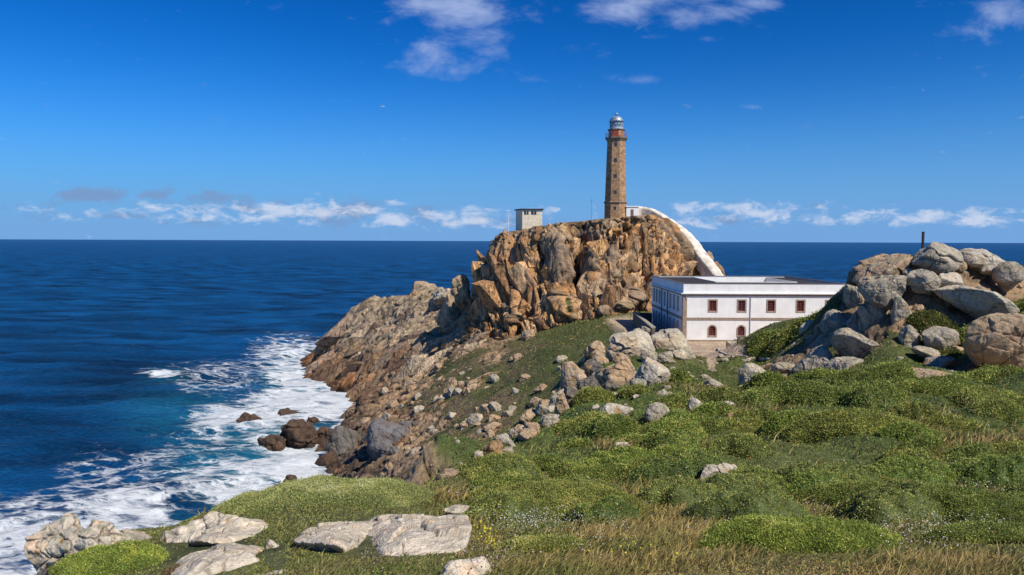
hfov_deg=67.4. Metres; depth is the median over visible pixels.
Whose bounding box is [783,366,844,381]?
gorse bush
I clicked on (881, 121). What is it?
sky
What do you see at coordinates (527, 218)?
crag hut
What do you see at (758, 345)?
coastal bush
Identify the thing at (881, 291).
boulder
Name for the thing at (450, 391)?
loose rock
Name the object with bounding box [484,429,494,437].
loose rock
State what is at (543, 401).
boulder
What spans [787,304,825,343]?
coastal bush
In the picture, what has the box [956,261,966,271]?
rock
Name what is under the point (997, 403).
gorse bush
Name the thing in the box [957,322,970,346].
gorse bush
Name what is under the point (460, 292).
boulder
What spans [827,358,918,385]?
gorse bush
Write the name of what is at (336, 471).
shore face
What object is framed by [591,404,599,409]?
loose rock
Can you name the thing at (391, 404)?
loose rock
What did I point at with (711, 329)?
window
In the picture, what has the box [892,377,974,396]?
gorse bush
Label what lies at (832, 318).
boulder
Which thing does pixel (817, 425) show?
gorse bush
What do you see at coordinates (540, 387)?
loose rock
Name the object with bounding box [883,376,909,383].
gorse bush
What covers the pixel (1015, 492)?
gorse bush
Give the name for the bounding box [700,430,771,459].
gorse bush
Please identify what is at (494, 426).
loose rock
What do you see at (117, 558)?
cushion bush
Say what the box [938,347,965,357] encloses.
gorse bush
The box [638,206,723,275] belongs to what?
covered stairway
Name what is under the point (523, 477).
gorse bush
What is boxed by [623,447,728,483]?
gorse bush
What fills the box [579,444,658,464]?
gorse bush
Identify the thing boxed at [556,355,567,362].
loose rock
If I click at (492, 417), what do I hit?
loose rock
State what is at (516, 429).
boulder
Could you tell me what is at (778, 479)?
gorse bush
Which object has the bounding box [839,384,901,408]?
gorse bush
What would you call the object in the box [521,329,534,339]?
rock
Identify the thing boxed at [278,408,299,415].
sea rock
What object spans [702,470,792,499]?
gorse bush
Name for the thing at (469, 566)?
slab rock
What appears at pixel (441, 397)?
loose rock
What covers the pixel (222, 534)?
slab rock
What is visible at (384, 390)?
loose rock
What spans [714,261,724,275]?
rock
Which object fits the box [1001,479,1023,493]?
gorse bush
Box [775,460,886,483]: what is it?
gorse bush
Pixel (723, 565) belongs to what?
heath ground cover
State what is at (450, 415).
loose rock
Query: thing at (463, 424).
loose rock
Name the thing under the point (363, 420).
loose rock
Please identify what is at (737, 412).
gorse bush
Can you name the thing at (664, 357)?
boulder
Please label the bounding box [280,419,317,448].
sea rock
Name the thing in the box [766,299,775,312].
window
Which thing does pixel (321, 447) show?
sea rock
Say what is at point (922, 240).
iron post
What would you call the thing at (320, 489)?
cushion bush
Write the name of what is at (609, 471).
gorse bush
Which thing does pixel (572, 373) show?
boulder
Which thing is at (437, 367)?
loose rock
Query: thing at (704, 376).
loose rock
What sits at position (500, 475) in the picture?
gorse bush
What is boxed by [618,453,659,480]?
gorse bush
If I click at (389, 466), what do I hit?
loose rock
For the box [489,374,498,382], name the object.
loose rock
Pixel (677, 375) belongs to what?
gorse bush
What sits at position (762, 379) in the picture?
gorse bush
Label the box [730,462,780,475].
gorse bush
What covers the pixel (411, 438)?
loose rock
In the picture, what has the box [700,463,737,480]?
boulder
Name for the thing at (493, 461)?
gorse bush
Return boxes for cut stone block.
[641,326,650,332]
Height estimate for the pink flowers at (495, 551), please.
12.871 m
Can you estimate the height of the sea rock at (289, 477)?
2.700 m
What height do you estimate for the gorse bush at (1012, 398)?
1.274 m
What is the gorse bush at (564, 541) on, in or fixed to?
on the headland ground at (553, 246)
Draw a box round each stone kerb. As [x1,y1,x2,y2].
[717,348,747,356]
[744,357,781,362]
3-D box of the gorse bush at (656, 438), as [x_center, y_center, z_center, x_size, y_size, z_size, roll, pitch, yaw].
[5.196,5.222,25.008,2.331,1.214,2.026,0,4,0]
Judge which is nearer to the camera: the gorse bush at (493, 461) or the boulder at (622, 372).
the gorse bush at (493, 461)
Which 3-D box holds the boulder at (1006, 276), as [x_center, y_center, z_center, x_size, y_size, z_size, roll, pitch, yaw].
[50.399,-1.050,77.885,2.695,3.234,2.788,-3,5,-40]
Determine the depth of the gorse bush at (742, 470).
20.73 m
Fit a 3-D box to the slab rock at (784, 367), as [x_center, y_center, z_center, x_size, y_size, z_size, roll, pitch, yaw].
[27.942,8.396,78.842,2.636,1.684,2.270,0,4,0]
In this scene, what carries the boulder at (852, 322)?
on the headland ground at (553, 246)
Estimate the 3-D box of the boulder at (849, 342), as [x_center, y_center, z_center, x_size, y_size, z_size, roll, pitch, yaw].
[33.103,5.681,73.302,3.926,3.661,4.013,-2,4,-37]
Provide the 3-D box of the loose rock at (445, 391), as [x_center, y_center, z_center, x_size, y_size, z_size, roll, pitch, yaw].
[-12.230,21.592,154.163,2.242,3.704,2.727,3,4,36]
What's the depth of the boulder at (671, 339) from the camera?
99.47 m
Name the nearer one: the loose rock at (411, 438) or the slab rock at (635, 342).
the slab rock at (635, 342)
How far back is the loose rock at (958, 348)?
68.10 m
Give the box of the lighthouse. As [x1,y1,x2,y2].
[604,112,626,218]
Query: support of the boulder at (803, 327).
on the headland ground at (553, 246)
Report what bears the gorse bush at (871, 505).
on the headland ground at (553, 246)
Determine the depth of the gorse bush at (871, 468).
21.45 m
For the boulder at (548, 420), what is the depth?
43.32 m
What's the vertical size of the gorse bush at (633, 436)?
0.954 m
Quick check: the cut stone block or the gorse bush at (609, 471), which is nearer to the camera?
the gorse bush at (609, 471)
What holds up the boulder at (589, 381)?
on the headland ground at (553, 246)
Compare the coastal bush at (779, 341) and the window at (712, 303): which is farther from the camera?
the window at (712, 303)
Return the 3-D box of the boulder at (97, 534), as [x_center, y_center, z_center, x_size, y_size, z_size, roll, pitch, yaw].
[-7.648,4.944,14.078,1.116,1.164,0.768,3,4,36]
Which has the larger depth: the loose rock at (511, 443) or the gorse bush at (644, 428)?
the gorse bush at (644, 428)
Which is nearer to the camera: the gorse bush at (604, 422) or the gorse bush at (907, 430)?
the gorse bush at (907, 430)
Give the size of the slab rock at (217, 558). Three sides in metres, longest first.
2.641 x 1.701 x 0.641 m
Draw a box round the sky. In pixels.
[0,0,1023,242]
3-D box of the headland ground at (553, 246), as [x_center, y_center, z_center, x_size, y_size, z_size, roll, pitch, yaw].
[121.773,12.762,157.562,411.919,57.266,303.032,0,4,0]
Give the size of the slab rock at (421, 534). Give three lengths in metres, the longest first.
5.429 x 2.225 x 0.767 m
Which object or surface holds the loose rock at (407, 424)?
on the headland ground at (553, 246)
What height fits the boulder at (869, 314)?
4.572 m
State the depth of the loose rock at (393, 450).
136.80 m
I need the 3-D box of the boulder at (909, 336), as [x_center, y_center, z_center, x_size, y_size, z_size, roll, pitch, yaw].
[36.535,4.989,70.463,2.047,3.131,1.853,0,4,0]
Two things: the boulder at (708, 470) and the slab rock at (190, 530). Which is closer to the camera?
the slab rock at (190, 530)
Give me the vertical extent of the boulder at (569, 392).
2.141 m
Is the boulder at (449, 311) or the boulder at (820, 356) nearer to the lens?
the boulder at (820, 356)
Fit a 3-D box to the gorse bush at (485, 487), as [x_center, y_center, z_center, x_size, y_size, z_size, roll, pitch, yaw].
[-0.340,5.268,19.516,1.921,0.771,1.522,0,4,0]
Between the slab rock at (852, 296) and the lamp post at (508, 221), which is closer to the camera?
the slab rock at (852, 296)
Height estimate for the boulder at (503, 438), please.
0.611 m
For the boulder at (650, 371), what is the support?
on the headland ground at (553, 246)
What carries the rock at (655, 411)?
on the headland ground at (553, 246)
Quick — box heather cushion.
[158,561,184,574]
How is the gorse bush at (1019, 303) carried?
on the headland ground at (553, 246)
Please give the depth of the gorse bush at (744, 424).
33.56 m
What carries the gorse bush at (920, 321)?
on the headland ground at (553, 246)
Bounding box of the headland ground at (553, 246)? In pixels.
[47,214,1023,574]
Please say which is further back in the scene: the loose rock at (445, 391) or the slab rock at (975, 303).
the loose rock at (445, 391)
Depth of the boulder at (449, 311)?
211.37 m
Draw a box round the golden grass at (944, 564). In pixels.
[52,353,1023,574]
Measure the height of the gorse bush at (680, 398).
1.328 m
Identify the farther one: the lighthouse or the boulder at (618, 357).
the lighthouse
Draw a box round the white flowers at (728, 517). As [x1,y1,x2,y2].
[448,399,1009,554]
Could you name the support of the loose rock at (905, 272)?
on the headland ground at (553, 246)
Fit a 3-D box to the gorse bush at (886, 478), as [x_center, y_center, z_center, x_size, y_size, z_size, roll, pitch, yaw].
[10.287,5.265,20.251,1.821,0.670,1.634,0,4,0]
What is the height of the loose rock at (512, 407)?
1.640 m
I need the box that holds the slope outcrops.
[381,358,510,445]
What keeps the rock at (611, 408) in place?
on the headland ground at (553, 246)
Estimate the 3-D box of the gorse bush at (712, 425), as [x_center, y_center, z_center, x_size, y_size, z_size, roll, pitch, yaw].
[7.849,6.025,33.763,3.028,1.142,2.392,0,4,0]
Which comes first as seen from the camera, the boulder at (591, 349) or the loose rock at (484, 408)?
the boulder at (591, 349)
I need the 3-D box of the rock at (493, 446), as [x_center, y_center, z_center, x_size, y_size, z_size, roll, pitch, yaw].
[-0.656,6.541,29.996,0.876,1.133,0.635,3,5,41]
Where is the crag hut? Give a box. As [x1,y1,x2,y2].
[514,209,543,229]
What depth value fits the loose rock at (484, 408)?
126.71 m
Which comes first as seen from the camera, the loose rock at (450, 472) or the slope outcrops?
the loose rock at (450, 472)
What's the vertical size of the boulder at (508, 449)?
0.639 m
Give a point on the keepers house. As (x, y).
(712, 308)
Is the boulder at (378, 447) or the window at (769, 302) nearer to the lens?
the window at (769, 302)
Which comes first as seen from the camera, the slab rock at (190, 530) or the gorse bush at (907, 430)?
the slab rock at (190, 530)
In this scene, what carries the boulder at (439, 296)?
on the headland ground at (553, 246)
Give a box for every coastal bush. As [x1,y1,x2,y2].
[743,329,778,358]
[762,315,807,357]
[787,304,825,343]
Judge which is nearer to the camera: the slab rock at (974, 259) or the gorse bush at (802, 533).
the gorse bush at (802, 533)
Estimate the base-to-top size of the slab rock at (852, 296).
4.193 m
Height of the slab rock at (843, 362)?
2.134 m
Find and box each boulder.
[24,513,83,573]
[37,557,61,574]
[69,524,114,553]
[86,519,129,542]
[315,450,337,466]
[326,425,360,455]
[366,418,408,453]
[369,438,392,459]
[412,281,437,291]
[433,288,449,304]
[437,290,463,333]
[450,274,470,310]
[474,450,484,456]
[493,433,509,444]
[502,446,513,453]
[507,428,513,437]
[512,427,523,436]
[517,428,536,440]
[523,422,540,433]
[535,404,546,416]
[538,399,549,405]
[540,414,559,426]
[545,405,554,412]
[549,396,557,404]
[556,392,568,414]
[560,361,586,389]
[563,387,578,406]
[576,376,598,389]
[583,340,605,358]
[584,359,601,376]
[592,350,608,363]
[594,358,636,386]
[602,380,618,391]
[612,353,629,363]
[629,378,646,385]
[635,357,670,385]
[640,351,657,361]
[651,328,695,357]
[657,351,672,363]
[672,349,687,361]
[689,397,701,410]
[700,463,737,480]
[737,335,746,341]
[738,363,765,384]
[792,345,833,372]
[799,320,812,334]
[819,309,847,331]
[831,328,878,356]
[845,309,858,328]
[857,274,907,307]
[857,301,889,330]
[890,293,911,323]
[898,325,920,347]
[906,269,940,294]
[911,242,963,273]
[921,326,959,349]
[963,313,1023,367]
[991,261,1023,292]
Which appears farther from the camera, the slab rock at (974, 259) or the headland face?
the headland face
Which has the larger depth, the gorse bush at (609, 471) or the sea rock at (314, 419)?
the sea rock at (314, 419)
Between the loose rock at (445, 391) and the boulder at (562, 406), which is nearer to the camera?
the boulder at (562, 406)
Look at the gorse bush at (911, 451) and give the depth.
22.96 m
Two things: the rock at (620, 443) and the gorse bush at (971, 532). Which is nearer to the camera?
the gorse bush at (971, 532)
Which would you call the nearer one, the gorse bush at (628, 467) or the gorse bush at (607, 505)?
the gorse bush at (607, 505)
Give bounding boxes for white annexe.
[626,206,639,216]
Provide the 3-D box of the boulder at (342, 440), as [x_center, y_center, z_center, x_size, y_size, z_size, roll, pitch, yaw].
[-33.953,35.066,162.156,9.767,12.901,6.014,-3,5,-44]
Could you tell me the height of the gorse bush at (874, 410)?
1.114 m
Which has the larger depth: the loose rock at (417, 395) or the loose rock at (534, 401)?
the loose rock at (417, 395)
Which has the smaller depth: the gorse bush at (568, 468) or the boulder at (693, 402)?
the gorse bush at (568, 468)
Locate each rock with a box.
[122,528,150,540]
[161,511,251,542]
[171,543,263,574]
[190,519,267,545]
[236,412,262,422]
[257,435,285,450]
[265,539,278,548]
[266,569,287,574]
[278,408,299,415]
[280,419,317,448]
[283,474,296,481]
[294,521,372,552]
[307,417,319,422]
[316,426,332,443]
[316,442,327,451]
[359,417,370,423]
[368,514,471,555]
[381,387,388,394]
[381,411,390,419]
[384,462,392,470]
[386,399,398,409]
[389,446,399,454]
[399,421,413,427]
[408,446,421,455]
[409,436,415,442]
[413,405,423,412]
[414,392,420,399]
[426,425,434,432]
[433,363,441,373]
[433,395,447,402]
[435,468,458,479]
[441,556,491,574]
[443,387,454,395]
[444,504,468,514]
[446,412,455,418]
[447,387,453,397]
[453,387,461,394]
[457,381,463,386]
[459,418,468,428]
[467,413,482,424]
[480,404,489,414]
[483,422,501,431]
[483,440,502,454]
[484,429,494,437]
[488,414,500,421]
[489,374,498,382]
[489,401,501,410]
[502,410,512,417]
[508,405,516,410]
[508,439,515,446]
[511,387,518,393]
[512,353,521,361]
[518,374,530,381]
[519,408,535,422]
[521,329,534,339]
[528,397,540,407]
[534,384,547,392]
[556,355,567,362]
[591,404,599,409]
[599,403,632,415]
[606,328,654,360]
[612,442,628,447]
[644,402,668,422]
[657,389,665,395]
[700,374,709,378]
[704,379,723,386]
[707,251,713,261]
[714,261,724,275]
[726,341,735,347]
[771,362,794,373]
[823,356,863,370]
[843,284,864,307]
[846,253,912,285]
[902,268,912,275]
[910,346,940,358]
[912,305,925,310]
[913,367,950,377]
[923,356,954,367]
[933,285,1019,319]
[938,272,963,287]
[944,302,953,307]
[950,346,963,350]
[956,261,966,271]
[959,248,1005,274]
[961,251,985,266]
[980,262,997,275]
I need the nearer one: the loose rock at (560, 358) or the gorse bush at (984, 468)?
the gorse bush at (984, 468)
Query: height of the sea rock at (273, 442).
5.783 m
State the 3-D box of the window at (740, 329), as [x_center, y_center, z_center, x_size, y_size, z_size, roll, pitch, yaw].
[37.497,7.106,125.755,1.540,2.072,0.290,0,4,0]
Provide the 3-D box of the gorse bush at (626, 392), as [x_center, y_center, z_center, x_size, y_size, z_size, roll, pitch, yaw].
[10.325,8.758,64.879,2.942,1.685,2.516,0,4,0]
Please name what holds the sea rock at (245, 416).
in the sea
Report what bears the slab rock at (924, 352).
on the headland ground at (553, 246)
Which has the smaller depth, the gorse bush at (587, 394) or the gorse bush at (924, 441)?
the gorse bush at (924, 441)
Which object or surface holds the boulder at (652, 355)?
on the headland ground at (553, 246)
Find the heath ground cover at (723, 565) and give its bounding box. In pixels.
[47,255,1023,574]
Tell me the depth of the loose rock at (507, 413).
120.59 m
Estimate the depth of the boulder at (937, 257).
77.91 m
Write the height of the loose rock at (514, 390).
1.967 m
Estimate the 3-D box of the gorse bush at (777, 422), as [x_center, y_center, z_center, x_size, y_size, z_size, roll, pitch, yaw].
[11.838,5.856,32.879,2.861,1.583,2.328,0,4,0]
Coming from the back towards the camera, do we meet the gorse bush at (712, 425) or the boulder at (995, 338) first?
the boulder at (995, 338)
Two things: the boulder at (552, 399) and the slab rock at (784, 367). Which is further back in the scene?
the boulder at (552, 399)
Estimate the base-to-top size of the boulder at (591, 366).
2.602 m
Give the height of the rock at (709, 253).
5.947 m
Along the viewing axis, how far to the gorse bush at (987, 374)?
53.59 m
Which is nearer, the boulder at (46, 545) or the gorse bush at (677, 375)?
the boulder at (46, 545)
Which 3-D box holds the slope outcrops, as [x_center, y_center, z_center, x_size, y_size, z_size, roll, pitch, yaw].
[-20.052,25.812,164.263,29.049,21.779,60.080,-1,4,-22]
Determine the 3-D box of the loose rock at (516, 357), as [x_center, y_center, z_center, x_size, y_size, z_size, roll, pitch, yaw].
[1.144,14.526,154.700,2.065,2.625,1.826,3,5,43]
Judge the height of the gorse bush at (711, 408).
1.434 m
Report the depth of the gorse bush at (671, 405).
43.62 m
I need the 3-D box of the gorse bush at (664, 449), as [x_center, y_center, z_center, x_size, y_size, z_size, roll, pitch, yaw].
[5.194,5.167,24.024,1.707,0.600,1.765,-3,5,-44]
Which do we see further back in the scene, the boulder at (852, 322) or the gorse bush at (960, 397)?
the boulder at (852, 322)
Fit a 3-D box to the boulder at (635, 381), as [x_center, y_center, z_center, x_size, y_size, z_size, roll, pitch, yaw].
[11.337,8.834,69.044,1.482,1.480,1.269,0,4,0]
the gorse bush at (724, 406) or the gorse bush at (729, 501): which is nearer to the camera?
the gorse bush at (729, 501)
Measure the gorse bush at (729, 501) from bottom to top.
1.181 m
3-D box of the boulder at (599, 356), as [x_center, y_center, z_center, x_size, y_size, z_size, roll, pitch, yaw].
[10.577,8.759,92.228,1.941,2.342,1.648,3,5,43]
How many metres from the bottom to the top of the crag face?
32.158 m
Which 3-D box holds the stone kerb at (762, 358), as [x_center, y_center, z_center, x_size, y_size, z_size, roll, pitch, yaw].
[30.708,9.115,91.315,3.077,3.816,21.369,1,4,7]
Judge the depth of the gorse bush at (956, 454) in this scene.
23.00 m
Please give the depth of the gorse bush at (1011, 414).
32.59 m
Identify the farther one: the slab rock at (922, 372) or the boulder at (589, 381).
the boulder at (589, 381)
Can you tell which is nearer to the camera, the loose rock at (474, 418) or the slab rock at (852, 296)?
the slab rock at (852, 296)
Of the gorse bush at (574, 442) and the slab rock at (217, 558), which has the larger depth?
the gorse bush at (574, 442)
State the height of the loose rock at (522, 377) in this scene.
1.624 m
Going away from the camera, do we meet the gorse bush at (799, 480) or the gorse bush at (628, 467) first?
the gorse bush at (799, 480)
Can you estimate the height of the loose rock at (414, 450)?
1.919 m
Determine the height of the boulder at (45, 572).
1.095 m
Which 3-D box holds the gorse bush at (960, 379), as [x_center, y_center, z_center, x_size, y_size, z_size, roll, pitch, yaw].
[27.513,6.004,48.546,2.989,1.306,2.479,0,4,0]
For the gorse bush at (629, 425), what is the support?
on the headland ground at (553, 246)
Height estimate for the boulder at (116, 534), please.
1.121 m
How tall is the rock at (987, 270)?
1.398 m
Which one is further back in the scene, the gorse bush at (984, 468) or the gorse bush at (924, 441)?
the gorse bush at (924, 441)
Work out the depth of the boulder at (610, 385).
67.08 m
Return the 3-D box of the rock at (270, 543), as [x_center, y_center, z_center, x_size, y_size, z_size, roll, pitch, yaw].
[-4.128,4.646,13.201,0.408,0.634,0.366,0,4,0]
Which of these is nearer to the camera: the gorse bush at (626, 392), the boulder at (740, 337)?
the gorse bush at (626, 392)
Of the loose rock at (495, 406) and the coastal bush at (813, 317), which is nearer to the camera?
the coastal bush at (813, 317)
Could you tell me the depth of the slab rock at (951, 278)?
75.86 m
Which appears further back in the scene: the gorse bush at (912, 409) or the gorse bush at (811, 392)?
the gorse bush at (811, 392)
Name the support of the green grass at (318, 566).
on the headland ground at (553, 246)
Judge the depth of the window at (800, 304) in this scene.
125.52 m
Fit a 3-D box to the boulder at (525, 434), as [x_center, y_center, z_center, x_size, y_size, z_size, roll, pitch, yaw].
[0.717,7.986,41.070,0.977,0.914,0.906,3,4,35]
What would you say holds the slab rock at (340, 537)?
on the headland ground at (553, 246)
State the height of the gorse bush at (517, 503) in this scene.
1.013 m
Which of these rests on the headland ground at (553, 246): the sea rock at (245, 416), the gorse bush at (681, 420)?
the gorse bush at (681, 420)
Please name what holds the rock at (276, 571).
on the headland ground at (553, 246)
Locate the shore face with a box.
[330,410,423,475]
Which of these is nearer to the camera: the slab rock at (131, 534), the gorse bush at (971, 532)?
the gorse bush at (971, 532)
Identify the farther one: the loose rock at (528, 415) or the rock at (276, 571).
the loose rock at (528, 415)
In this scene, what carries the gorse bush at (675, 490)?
on the headland ground at (553, 246)
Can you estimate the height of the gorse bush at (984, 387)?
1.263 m
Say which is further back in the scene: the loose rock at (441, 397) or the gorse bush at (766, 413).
the loose rock at (441, 397)
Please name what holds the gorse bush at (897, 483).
on the headland ground at (553, 246)
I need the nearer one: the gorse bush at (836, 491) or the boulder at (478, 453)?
the gorse bush at (836, 491)
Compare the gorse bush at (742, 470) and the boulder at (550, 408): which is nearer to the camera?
the gorse bush at (742, 470)
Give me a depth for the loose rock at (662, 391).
63.67 m
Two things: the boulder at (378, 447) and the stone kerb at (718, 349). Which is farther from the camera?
the boulder at (378, 447)
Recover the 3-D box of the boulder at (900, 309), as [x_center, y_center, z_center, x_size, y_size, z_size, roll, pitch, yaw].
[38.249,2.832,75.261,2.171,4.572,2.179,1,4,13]
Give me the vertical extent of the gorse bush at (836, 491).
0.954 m
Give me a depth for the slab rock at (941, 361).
65.00 m
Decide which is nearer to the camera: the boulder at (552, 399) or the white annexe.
the boulder at (552, 399)
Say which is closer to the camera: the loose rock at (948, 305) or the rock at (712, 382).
the rock at (712, 382)
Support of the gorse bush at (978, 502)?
on the headland ground at (553, 246)
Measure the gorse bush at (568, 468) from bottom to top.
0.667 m
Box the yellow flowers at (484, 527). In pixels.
[473,511,993,568]
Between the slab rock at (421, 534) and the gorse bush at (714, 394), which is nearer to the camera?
the slab rock at (421, 534)
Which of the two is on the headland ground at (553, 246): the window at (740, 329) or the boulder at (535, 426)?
the boulder at (535, 426)
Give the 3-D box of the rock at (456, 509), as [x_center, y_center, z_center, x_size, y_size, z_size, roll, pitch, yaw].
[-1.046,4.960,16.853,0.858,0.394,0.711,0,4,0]
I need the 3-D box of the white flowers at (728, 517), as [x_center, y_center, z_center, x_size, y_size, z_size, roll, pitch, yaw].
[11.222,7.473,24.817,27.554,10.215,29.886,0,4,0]
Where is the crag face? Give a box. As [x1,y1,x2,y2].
[464,221,700,339]
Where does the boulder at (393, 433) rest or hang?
on the headland ground at (553, 246)
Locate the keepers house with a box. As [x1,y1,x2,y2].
[650,275,845,341]
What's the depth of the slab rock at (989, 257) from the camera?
79.46 m
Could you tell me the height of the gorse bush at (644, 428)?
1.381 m
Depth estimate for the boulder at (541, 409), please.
81.23 m
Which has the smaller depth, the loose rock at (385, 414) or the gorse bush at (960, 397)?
the gorse bush at (960, 397)
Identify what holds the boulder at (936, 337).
on the headland ground at (553, 246)
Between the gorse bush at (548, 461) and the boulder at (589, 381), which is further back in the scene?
the boulder at (589, 381)
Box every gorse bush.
[454,451,543,477]
[461,488,544,519]
[464,480,509,500]
[465,468,529,490]
[465,478,650,519]
[466,468,494,480]
[493,532,593,553]
[502,473,547,485]
[528,451,563,469]
[545,458,601,478]
[552,409,611,436]
[555,436,594,448]
[563,493,642,523]
[564,472,624,492]
[570,384,618,406]
[574,413,641,439]
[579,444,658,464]
[588,417,640,439]
[588,461,624,482]
[612,432,647,445]
[616,382,650,398]
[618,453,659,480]
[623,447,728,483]
[630,417,662,433]
[634,474,720,509]
[638,400,681,421]
[639,429,701,450]
[640,407,707,439]
[651,390,693,407]
[652,441,704,456]
[669,366,695,383]
[678,482,810,522]
[683,385,738,408]
[684,411,726,434]
[688,401,735,415]
[696,511,903,552]
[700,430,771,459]
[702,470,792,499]
[713,401,735,414]
[719,415,765,435]
[721,377,911,406]
[723,406,765,421]
[727,466,766,473]
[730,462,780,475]
[733,466,786,485]
[738,369,788,391]
[749,407,777,421]
[757,408,812,436]
[774,405,925,443]
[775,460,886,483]
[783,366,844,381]
[783,466,871,494]
[791,479,887,505]
[826,484,944,524]
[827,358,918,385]
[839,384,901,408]
[851,462,880,476]
[855,406,898,416]
[866,454,959,485]
[873,420,957,441]
[873,477,940,490]
[877,445,946,464]
[880,475,928,483]
[882,398,938,419]
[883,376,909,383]
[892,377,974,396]
[895,433,949,453]
[903,307,961,333]
[914,518,1023,543]
[918,411,982,433]
[919,482,1023,523]
[925,372,969,384]
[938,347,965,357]
[938,440,1004,465]
[943,388,1023,407]
[948,363,1023,384]
[948,451,1023,490]
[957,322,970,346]
[959,383,1001,391]
[966,394,1021,412]
[969,402,1023,424]
[987,394,1023,406]
[989,438,1023,455]
[1000,490,1022,494]
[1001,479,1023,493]
[1012,297,1023,312]
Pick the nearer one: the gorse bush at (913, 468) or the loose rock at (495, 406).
the gorse bush at (913, 468)
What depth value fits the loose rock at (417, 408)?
156.96 m
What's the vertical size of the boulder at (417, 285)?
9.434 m
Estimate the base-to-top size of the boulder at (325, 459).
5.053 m
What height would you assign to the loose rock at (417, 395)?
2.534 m
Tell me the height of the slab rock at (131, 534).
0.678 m
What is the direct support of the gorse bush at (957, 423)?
on the headland ground at (553, 246)
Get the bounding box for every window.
[707,325,716,336]
[708,299,717,311]
[736,325,745,336]
[737,299,746,312]
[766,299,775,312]
[796,299,805,312]
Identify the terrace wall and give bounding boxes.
[632,312,655,335]
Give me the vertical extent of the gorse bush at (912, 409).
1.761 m
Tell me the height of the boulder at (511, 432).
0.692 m
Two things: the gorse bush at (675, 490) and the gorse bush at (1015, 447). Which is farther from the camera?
the gorse bush at (1015, 447)
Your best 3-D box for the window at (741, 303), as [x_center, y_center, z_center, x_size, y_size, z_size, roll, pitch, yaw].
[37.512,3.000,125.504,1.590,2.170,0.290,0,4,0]
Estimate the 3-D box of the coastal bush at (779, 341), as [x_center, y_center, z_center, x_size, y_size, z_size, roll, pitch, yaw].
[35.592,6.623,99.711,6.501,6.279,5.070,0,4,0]
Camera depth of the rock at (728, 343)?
111.01 m
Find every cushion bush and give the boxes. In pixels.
[50,538,171,574]
[209,473,436,514]
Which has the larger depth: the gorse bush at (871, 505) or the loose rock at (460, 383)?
the loose rock at (460, 383)
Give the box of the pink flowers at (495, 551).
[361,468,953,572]
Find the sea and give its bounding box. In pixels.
[0,239,1023,574]
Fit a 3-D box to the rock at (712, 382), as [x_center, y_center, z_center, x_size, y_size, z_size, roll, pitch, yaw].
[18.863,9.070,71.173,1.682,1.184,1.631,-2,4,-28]
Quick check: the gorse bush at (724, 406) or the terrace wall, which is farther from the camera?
the terrace wall
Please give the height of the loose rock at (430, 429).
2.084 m
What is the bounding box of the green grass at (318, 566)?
[48,395,1023,574]
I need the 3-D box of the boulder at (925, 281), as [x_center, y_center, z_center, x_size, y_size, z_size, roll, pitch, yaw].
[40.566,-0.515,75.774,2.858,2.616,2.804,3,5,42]
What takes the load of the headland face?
on the headland ground at (553, 246)
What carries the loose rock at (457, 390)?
on the headland ground at (553, 246)
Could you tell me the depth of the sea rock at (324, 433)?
175.59 m
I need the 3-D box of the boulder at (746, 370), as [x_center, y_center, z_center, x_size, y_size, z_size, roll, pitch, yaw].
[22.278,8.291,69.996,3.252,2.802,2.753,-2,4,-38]
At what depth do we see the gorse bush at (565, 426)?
41.79 m
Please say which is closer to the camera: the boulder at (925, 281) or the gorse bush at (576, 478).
the gorse bush at (576, 478)
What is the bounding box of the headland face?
[304,290,490,418]
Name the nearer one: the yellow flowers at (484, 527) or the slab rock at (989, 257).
the yellow flowers at (484, 527)
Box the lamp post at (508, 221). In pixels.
[505,210,509,235]
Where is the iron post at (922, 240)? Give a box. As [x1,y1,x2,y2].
[921,232,924,248]
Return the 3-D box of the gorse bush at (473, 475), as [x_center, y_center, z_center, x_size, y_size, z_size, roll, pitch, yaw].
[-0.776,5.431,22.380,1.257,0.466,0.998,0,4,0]
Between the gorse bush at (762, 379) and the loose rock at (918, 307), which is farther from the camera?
the loose rock at (918, 307)
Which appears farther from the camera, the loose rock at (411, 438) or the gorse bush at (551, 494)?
the loose rock at (411, 438)
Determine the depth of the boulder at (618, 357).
92.25 m
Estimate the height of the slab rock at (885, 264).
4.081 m
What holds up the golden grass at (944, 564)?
on the headland ground at (553, 246)

